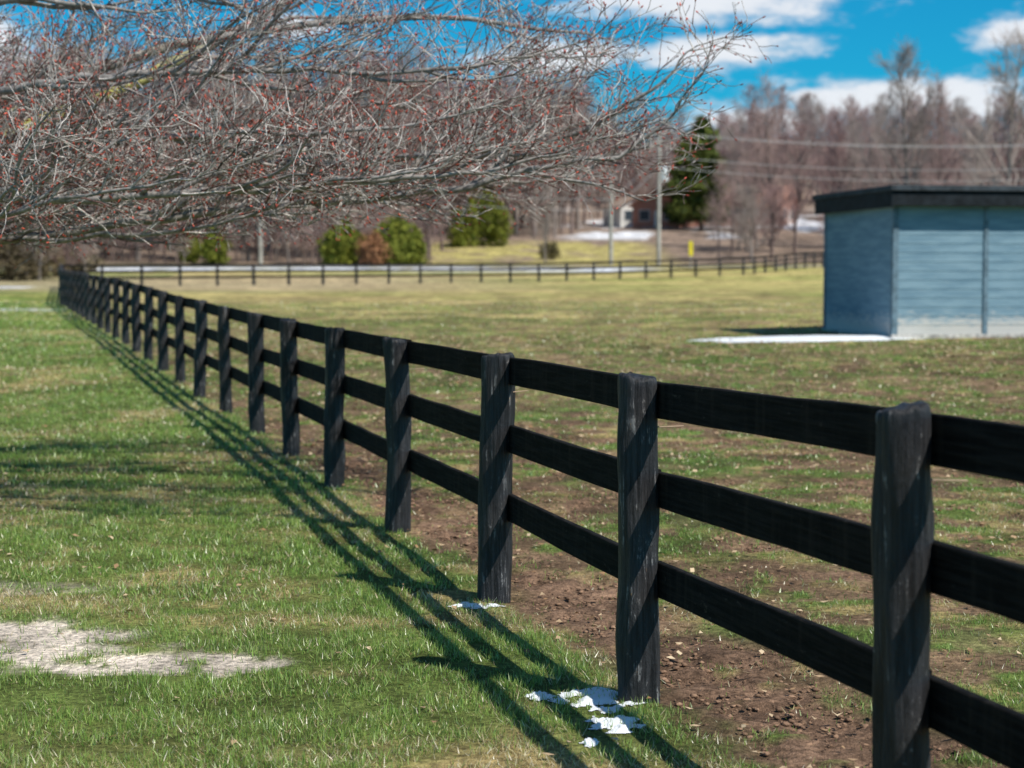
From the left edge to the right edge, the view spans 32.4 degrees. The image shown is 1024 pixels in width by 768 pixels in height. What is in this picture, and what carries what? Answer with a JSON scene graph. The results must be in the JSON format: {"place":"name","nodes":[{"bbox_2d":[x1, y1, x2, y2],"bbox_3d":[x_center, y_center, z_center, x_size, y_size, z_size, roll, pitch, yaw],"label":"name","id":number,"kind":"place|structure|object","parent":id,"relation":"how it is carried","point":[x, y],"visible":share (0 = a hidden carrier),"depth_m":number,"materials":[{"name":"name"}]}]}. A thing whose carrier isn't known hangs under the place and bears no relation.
{"place":"outdoors","nodes":[
{"label":"outdoors","id":0,"kind":"place"},
{"bbox_2d":[3,266,821,266],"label":"road","id":1,"kind":"structure","parent":0,"point":[463,266],"depth_m":149.42,"materials":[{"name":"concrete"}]},
{"bbox_2d":[0,139,1023,767],"bbox_3d":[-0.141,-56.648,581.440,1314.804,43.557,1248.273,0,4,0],"label":"ground","id":2,"kind":"structure","parent":0,"point":[588,241],"depth_m":12.60,"materials":[{"name":"green plant"}]},
{"bbox_2d":[0,242,58,281],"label":"brown shrub","id":3,"kind":"object","parent":2,"relation":"on","point":[20,260],"visible":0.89,"depth_m":121.12,"materials":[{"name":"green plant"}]},
{"bbox_2d":[3,243,76,277],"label":"brown shrub","id":4,"kind":"object","parent":2,"relation":"on","point":[55,264],"visible":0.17,"depth_m":127.29,"materials":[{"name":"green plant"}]},
{"bbox_2d":[51,242,104,270],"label":"brown shrub","id":5,"kind":"object","parent":2,"relation":"on","point":[88,261],"visible":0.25,"depth_m":139.25,"materials":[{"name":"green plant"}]},
{"bbox_2d":[1,623,280,673],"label":"gravel","id":6,"kind":"structure","parent":2,"relation":"on","point":[85,655],"depth_m":7.91,"materials":[{"name":"grey gravel"}]},
{"bbox_2d":[176,233,202,262],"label":"cedar shrub","id":7,"kind":"object","parent":2,"relation":"on","point":[192,257],"visible":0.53,"depth_m":166.97,"materials":[{"name":"green plant"}]},
{"bbox_2d":[198,227,233,263],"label":"cedar shrub","id":8,"kind":"object","parent":2,"relation":"on","point":[210,254],"visible":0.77,"depth_m":164.03,"materials":[{"name":"green plant"}]},
{"bbox_2d":[258,145,262,263],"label":"utility pole","id":9,"kind":"object","parent":2,"relation":"on","point":[260,251],"visible":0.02,"depth_m":162.37,"materials":[{"name":"grey wood"}]},
{"bbox_2d":[299,176,338,261],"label":"bare tree","id":10,"kind":"object","parent":2,"relation":"on","point":[320,231],"visible":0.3,"depth_m":157.22,"materials":[{"name":"brown plant"}]},
{"bbox_2d":[316,225,351,263],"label":"cedar shrub","id":11,"kind":"object","parent":2,"relation":"on","point":[331,250],"visible":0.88,"depth_m":156.03,"materials":[{"name":"green plant"}]},
{"bbox_2d":[336,217,354,263],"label":"cedar shrub","id":12,"kind":"object","parent":2,"relation":"on","point":[349,231],"visible":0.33,"depth_m":157.84,"materials":[{"name":"green plant"}]},
{"bbox_2d":[347,227,368,263],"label":"cedar shrub","id":13,"kind":"object","parent":2,"relation":"on","point":[351,249],"visible":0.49,"depth_m":157.10,"materials":[{"name":"green plant"}]},
{"bbox_2d":[353,230,393,263],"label":"red twig shrub","id":14,"kind":"object","parent":2,"relation":"on","point":[368,250],"visible":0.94,"depth_m":153.09,"materials":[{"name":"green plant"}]},
{"bbox_2d":[373,220,402,263],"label":"cedar shrub","id":15,"kind":"object","parent":2,"relation":"on","point":[388,239],"visible":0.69,"depth_m":154.94,"materials":[{"name":"green plant"}]},
{"bbox_2d":[0,0,777,268],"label":"bare crabapple tree","id":16,"kind":"object","parent":2,"relation":"on","point":[211,175],"visible":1,"depth_m":12.03,"materials":[{"name":"grey plant"}]},
{"bbox_2d":[386,214,418,262],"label":"cedar shrub","id":17,"kind":"object","parent":2,"relation":"on","point":[403,234],"visible":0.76,"depth_m":156.00,"materials":[{"name":"green plant"}]},
{"bbox_2d":[63,258,744,285],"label":"board fence","id":18,"kind":"object","parent":2,"relation":"on","point":[288,276],"visible":0.95,"depth_m":112.58,"materials":[{"name":"black wood"}]},
{"bbox_2d":[401,224,428,262],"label":"cedar shrub","id":19,"kind":"object","parent":2,"relation":"on","point":[419,252],"visible":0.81,"depth_m":157.03,"materials":[{"name":"green plant"}]},
{"bbox_2d":[407,194,450,262],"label":"bare tree","id":20,"kind":"object","parent":2,"relation":"on","point":[428,238],"visible":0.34,"depth_m":161.75,"materials":[{"name":"grey wood"}]},
{"bbox_2d":[444,207,470,246],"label":"cedar shrub","id":21,"kind":"object","parent":2,"relation":"on","point":[454,239],"visible":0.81,"depth_m":193.76,"materials":[{"name":"green plant"}]},
{"bbox_2d":[456,197,483,246],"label":"cedar shrub","id":22,"kind":"object","parent":2,"relation":"on","point":[470,241],"visible":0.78,"depth_m":194.78,"materials":[{"name":"green plant"}]},
{"bbox_2d":[449,602,500,608],"bbox_3d":[-0.220,1.125,8.988,0.390,0.013,0.240,0,4,0],"label":"snow patch","id":23,"kind":"object","parent":2,"relation":"on","point":[468,604],"visible":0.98,"depth_m":8.97,"materials":[{"name":"white snow"}]},
{"bbox_2d":[471,187,495,245],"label":"cedar shrub","id":24,"kind":"object","parent":2,"relation":"on","point":[481,237],"visible":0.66,"depth_m":195.61,"materials":[{"name":"green plant"}]},
{"bbox_2d":[480,190,514,246],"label":"cedar shrub","id":25,"kind":"object","parent":2,"relation":"on","point":[496,234],"visible":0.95,"depth_m":194.79,"materials":[{"name":"green plant"}]},
{"bbox_2d":[0,25,1023,280],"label":"distant bare woods","id":26,"kind":"object","parent":2,"relation":"on","point":[744,215],"visible":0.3,"depth_m":211.62,"materials":[{"name":"brown plant"}]},
{"bbox_2d":[0,332,1023,767],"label":"fallen leaves","id":27,"kind":"object","parent":2,"relation":"on","point":[608,436],"visible":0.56,"depth_m":24.39,"materials":[{"name":"brown plant"}]},
{"bbox_2d":[524,691,554,700],"bbox_3d":[0.115,1.242,7.022,0.165,0.013,0.210,0,4,0],"label":"snow patch","id":28,"kind":"object","parent":2,"relation":"on","point":[540,698],"visible":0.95,"depth_m":7.00,"materials":[{"name":"white snow"}]},
{"bbox_2d":[518,176,562,262],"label":"bare tree","id":29,"kind":"object","parent":2,"relation":"on","point":[545,228],"visible":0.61,"depth_m":163.05,"materials":[{"name":"grey wood"}]},
{"bbox_2d":[58,264,1023,767],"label":"board fence","id":30,"kind":"object","parent":2,"relation":"on","point":[902,558],"visible":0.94,"depth_m":6.86,"materials":[{"name":"black wood"}]},
{"bbox_2d":[537,238,561,258],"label":"brown shrub","id":31,"kind":"object","parent":2,"relation":"on","point":[551,248],"visible":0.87,"depth_m":175.22,"materials":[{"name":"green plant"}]},
{"bbox_2d":[579,737,598,747],"bbox_3d":[0.280,1.279,6.323,0.096,0.012,0.180,0,4,0],"label":"snow patch","id":32,"kind":"object","parent":2,"relation":"on","point":[588,742],"visible":0.99,"depth_m":6.30,"materials":[{"name":"white snow"}]},
{"bbox_2d":[550,687,644,713],"bbox_3d":[0.330,1.242,6.972,0.450,0.019,0.540,0,4,0],"label":"snow patch","id":33,"kind":"object","parent":2,"relation":"on","point":[595,700],"visible":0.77,"depth_m":6.94,"materials":[{"name":"white snow"}]},
{"bbox_2d":[608,173,615,264],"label":"utility pole","id":34,"kind":"object","parent":2,"relation":"on","point":[610,233],"visible":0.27,"depth_m":162.27,"materials":[{"name":"grey wood"}]},
{"bbox_2d":[585,715,645,732],"bbox_3d":[0.385,1.264,6.572,0.255,0.018,0.330,0,4,0],"label":"snow patch","id":35,"kind":"object","parent":2,"relation":"on","point":[628,722],"visible":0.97,"depth_m":6.55,"materials":[{"name":"white snow"}]},
{"bbox_2d":[603,198,635,227],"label":"walls","id":36,"kind":"structure","parent":2,"relation":"on","point":[618,218],"depth_m":239.52,"materials":[{"name":"white paint"}]},
{"bbox_2d":[598,197,636,208],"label":"roof","id":37,"kind":"structure","parent":36,"relation":"on","point":[618,201],"depth_m":241.26,"materials":[{"name":"beige"}]},
{"bbox_2d":[624,210,632,220],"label":"windows","id":38,"kind":"structure","parent":36,"relation":"attached to","point":[628,215],"depth_m":239.27,"materials":[{"name":"white glass"}]},
{"bbox_2d":[238,387,1022,767],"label":"soil clods","id":39,"kind":"object","parent":2,"relation":"on","point":[724,709],"visible":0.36,"depth_m":8.86,"materials":[{"name":"brown soil"}]},
{"bbox_2d":[656,132,667,264],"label":"utility pole","id":40,"kind":"object","parent":2,"relation":"on","point":[660,177],"visible":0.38,"depth_m":163.13,"materials":[{"name":"grey wood"}]},
{"bbox_2d":[633,190,704,227],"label":"house","id":41,"kind":"structure","parent":2,"relation":"on","point":[651,205],"depth_m":233.81,"materials":[{"name":"brick"}]},
{"bbox_2d":[628,188,671,207],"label":"roof","id":42,"kind":"structure","parent":41,"relation":"on","point":[633,203],"depth_m":234.01,"materials":[{"name":"brick"}]},
{"bbox_2d":[639,209,668,220],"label":"windows","id":43,"kind":"structure","parent":41,"relation":"attached to","point":[644,215],"depth_m":234.02,"materials":[{"name":"black glass"}]},
{"bbox_2d":[654,211,656,226],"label":"door","id":44,"kind":"structure","parent":41,"relation":"attached to","point":[655,218],"depth_m":233.42,"materials":[{"name":"grey"}]},
{"bbox_2d":[661,140,695,227],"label":"pine tree","id":45,"kind":"object","parent":2,"relation":"on","point":[675,174],"visible":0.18,"depth_m":230.07,"materials":[{"name":"green plant"}]},
{"bbox_2d":[689,241,692,267],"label":"yellow road sign","id":46,"kind":"object","parent":2,"relation":"on","point":[690,248],"visible":0.77,"depth_m":145.51,"materials":[{"name":"metal"}]},
{"bbox_2d":[666,114,738,229],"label":"pine tree","id":47,"kind":"object","parent":2,"relation":"on","point":[696,200],"visible":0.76,"depth_m":222.24,"materials":[{"name":"green plant"}]},
{"bbox_2d":[699,158,736,257],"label":"bare tree","id":48,"kind":"object","parent":2,"relation":"on","point":[721,208],"visible":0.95,"depth_m":174.22,"materials":[{"name":"brown plant"}]},
{"bbox_2d":[722,196,795,226],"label":"walls","id":49,"kind":"structure","parent":2,"relation":"on","point":[783,222],"depth_m":235.54,"materials":[{"name":"brick"}]},
{"bbox_2d":[727,185,799,208],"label":"roof","id":50,"kind":"structure","parent":49,"relation":"on","point":[779,197],"depth_m":235.91,"materials":[{"name":"brick"}]},
{"bbox_2d":[731,68,807,245],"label":"bare tree","id":51,"kind":"object","parent":2,"relation":"on","point":[767,149],"visible":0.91,"depth_m":188.58,"materials":[{"name":"plant"}]},
{"bbox_2d":[742,252,823,274],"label":"board fence","id":52,"kind":"object","parent":2,"relation":"on","point":[765,265],"visible":0.97,"depth_m":139.43,"materials":[{"name":"black wood"}]},
{"bbox_2d":[755,113,832,252],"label":"bare tree","id":53,"kind":"object","parent":2,"relation":"on","point":[798,169],"visible":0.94,"depth_m":184.06,"materials":[{"name":"brown plant"}]},
{"bbox_2d":[687,335,914,341],"bbox_3d":[6.300,-0.961,37.363,5.400,0.145,2.250,0,4,2],"label":"snow patch","id":54,"kind":"object","parent":2,"relation":"on","point":[812,338],"visible":0.92,"depth_m":36.92,"materials":[{"name":"white snow"}]},
{"bbox_2d":[806,104,865,192],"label":"bare tree","id":55,"kind":"object","parent":2,"relation":"on","point":[836,134],"visible":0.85,"depth_m":199.17,"materials":[{"name":"plant"}]},
{"bbox_2d":[834,34,959,186],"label":"bare tree","id":56,"kind":"object","parent":2,"relation":"on","point":[920,125],"visible":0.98,"depth_m":187.41,"materials":[{"name":"grey plant"}]},
{"bbox_2d":[813,185,1023,338],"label":"horse shed","id":57,"kind":"structure","parent":2,"relation":"on","point":[926,261],"depth_m":37.20,"materials":[{"name":"blue paint"}]},
{"bbox_2d":[911,70,972,184],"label":"bare tree","id":58,"kind":"object","parent":2,"relation":"on","point":[942,128],"visible":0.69,"depth_m":198.08,"materials":[{"name":"grey plant"}]},
{"bbox_2d":[936,21,1023,185],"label":"bare tree","id":59,"kind":"object","parent":2,"relation":"on","point":[1010,111],"visible":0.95,"depth_m":179.54,"materials":[{"name":"plant"}]},
{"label":"utility pole","id":60,"kind":"object","parent":2,"relation":"on","visible":0},
{"bbox_2d":[0,131,1016,210],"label":"power lines","id":61,"kind":"object","parent":60,"relation":"attached to","point":[745,163],"visible":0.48,"depth_m":163.41,"materials":[{"name":"grey metal"}]},
{"bbox_2d":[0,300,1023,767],"bbox_3d":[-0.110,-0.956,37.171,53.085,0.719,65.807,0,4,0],"label":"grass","id":62,"kind":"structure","parent":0,"point":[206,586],"depth_m":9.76,"materials":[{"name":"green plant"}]},
{"bbox_2d":[0,0,1023,143],"label":"sky","id":63,"kind":"structure","parent":0,"point":[825,47],"materials":[{"name":"blue"}]}
]}

